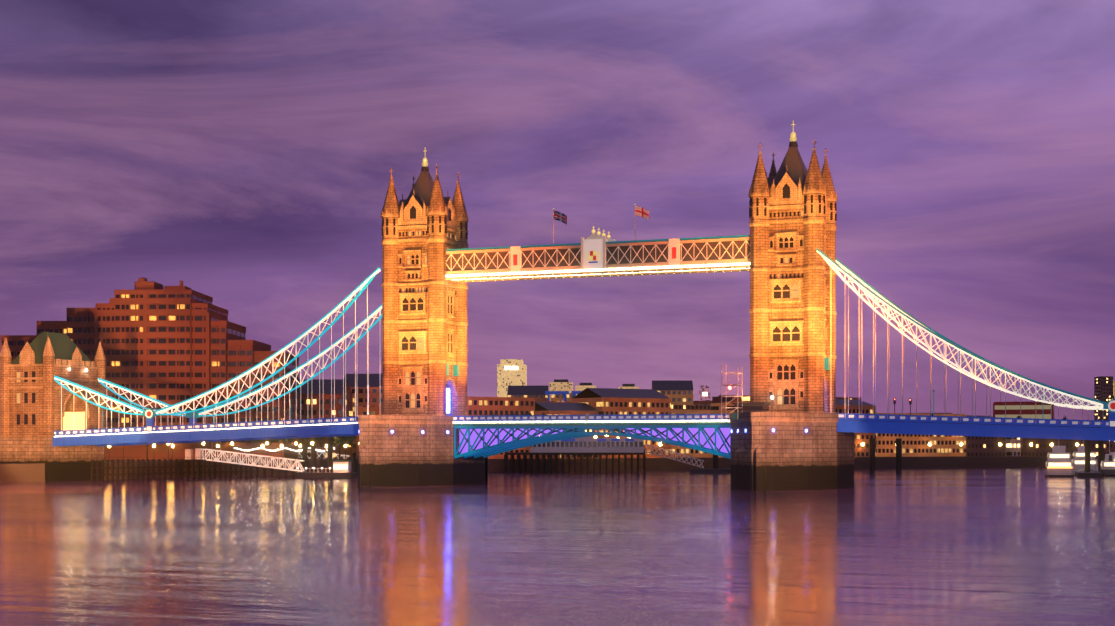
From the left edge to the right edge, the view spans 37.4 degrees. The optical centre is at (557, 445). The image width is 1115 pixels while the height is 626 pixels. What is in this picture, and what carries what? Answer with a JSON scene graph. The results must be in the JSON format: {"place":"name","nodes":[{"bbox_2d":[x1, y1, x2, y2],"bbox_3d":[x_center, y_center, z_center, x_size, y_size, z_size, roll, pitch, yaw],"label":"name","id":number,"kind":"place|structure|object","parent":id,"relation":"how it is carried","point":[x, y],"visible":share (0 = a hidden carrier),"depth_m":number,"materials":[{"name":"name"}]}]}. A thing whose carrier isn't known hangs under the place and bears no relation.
{"place":"outdoors","nodes":[
{"label":"outdoors","id":0,"kind":"place"},
{"bbox_2d":[91,425,356,479],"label":"pier jetty","id":1,"kind":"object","parent":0,"point":[341,468],"depth_m":432.39,"materials":[{"name":"brown"}]},
{"bbox_2d":[0,456,1104,482],"bbox_3d":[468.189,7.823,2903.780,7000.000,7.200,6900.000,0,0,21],"label":"bank ground","id":2,"kind":"structure","parent":0,"point":[20,472],"depth_m":529.60,"materials":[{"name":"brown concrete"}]},
{"bbox_2d":[0,332,105,481],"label":"abutment tower","id":3,"kind":"structure","parent":2,"relation":"on","point":[30,405],"depth_m":388.97,"materials":[{"name":"stone"}]},
{"bbox_2d":[1,278,298,459],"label":"tower hotel","id":4,"kind":"structure","parent":2,"relation":"on","point":[171,345],"depth_m":473.07,"materials":[{"name":"concrete"}]},
{"bbox_2d":[497,359,709,400],"bbox_3d":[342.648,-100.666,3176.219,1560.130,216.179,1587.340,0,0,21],"label":"buildings","id":5,"kind":"structure","parent":2,"relation":"on","point":[511,372],"depth_m":4002.81,"materials":[{"name":"beige glass"}]},
{"bbox_2d":[299,374,1114,458],"bbox_3d":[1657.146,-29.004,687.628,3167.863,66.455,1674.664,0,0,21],"label":"background buildings","id":6,"kind":"structure","parent":2,"relation":"on","point":[667,397],"depth_m":563.55,"materials":[{"name":"brick"}]},
{"bbox_2d":[659,443,1078,445],"bbox_3d":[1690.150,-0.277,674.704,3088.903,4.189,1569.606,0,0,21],"label":"bank lamps","id":7,"kind":"object","parent":2,"relation":"on","point":[961,444],"visible":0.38,"depth_m":619.74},
{"bbox_2d":[0,467,1114,625],"bbox_3d":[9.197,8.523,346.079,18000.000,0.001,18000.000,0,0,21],"label":"river","id":8,"kind":"structure","parent":0,"point":[1020,546],"depth_m":132.12,"materials":[{"name":"purple liquid"}]},
{"bbox_2d":[358,415,487,486],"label":"pier","id":9,"kind":"structure","parent":8,"relation":"on","point":[403,450],"depth_m":341.32,"materials":[{"name":"stone"}]},
{"bbox_2d":[52,417,358,445],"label":"side span","id":10,"kind":"object","parent":9,"relation":"on","point":[280,429],"visible":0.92,"depth_m":372.37,"materials":[{"name":"blue paint"}]},
{"bbox_2d":[54,267,381,432],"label":"chains","id":11,"kind":"object","parent":10,"relation":"on","point":[193,414],"visible":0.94,"depth_m":376.14,"materials":[{"name":"teal"}]},
{"bbox_2d":[381,147,468,415],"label":"tower","id":12,"kind":"structure","parent":9,"relation":"on","point":[424,227],"depth_m":355.96,"materials":[{"name":"stone"}]},
{"bbox_2d":[504,429,901,472],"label":"jetty on piles","id":13,"kind":"object","parent":8,"relation":"in","point":[589,445],"visible":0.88,"depth_m":500.51,"materials":[{"name":"brown"}]},
{"bbox_2d":[729,412,853,490],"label":"pier","id":14,"kind":"structure","parent":8,"relation":"on","point":[783,451],"depth_m":311.50,"materials":[{"name":"stone"}]},
{"bbox_2d":[453,414,730,458],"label":"bascule span","id":15,"kind":"object","parent":14,"relation":"attached to","point":[484,436],"visible":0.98,"depth_m":339.18,"materials":[{"name":"teal paint"}]},
{"bbox_2d":[721,364,773,419],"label":"scaffolding","id":16,"kind":"object","parent":14,"relation":"on","point":[742,407],"visible":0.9,"depth_m":316.20,"materials":[{"name":"grey metal"}]},
{"bbox_2d":[748,120,837,412],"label":"tower","id":17,"kind":"structure","parent":14,"relation":"on","point":[793,228],"depth_m":326.09,"materials":[{"name":"stone"}]},
{"bbox_2d":[445,226,749,281],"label":"level walkways","id":18,"kind":"structure","parent":17,"relation":"attached to","point":[593,255],"depth_m":341.70,"materials":[{"name":"white metal"}]},
{"bbox_2d":[553,204,648,243],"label":"flags","id":19,"kind":"object","parent":18,"relation":"on","point":[639,211],"visible":0.98,"depth_m":343.77,"materials":[{"name":"fabric"}]},
{"bbox_2d":[816,248,1114,427],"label":"chains","id":20,"kind":"object","parent":17,"relation":"attached to","point":[1109,406],"visible":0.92,"depth_m":315.75,"materials":[{"name":"teal paint"}]},
{"bbox_2d":[836,413,1114,440],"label":"side span","id":21,"kind":"object","parent":14,"relation":"on","point":[1101,430],"visible":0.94,"depth_m":309.70,"materials":[{"name":"blue paint"}]},
{"bbox_2d":[102,390,1065,428],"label":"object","id":22,"kind":"object","parent":21,"relation":"on","point":[1036,410],"visible":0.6,"depth_m":311.68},
{"bbox_2d":[1044,440,1114,477],"bbox_3d":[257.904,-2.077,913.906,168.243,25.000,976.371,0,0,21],"label":"river boats","id":23,"kind":"object","parent":8,"relation":"on","point":[1083,462],"visible":0.71,"depth_m":450.05,"materials":[{"name":"white"}]},
{"bbox_2d":[0,0,1114,419],"label":"sky","id":24,"kind":"structure","parent":0,"point":[242,153],"materials":[{"name":"purple"}]}
]}

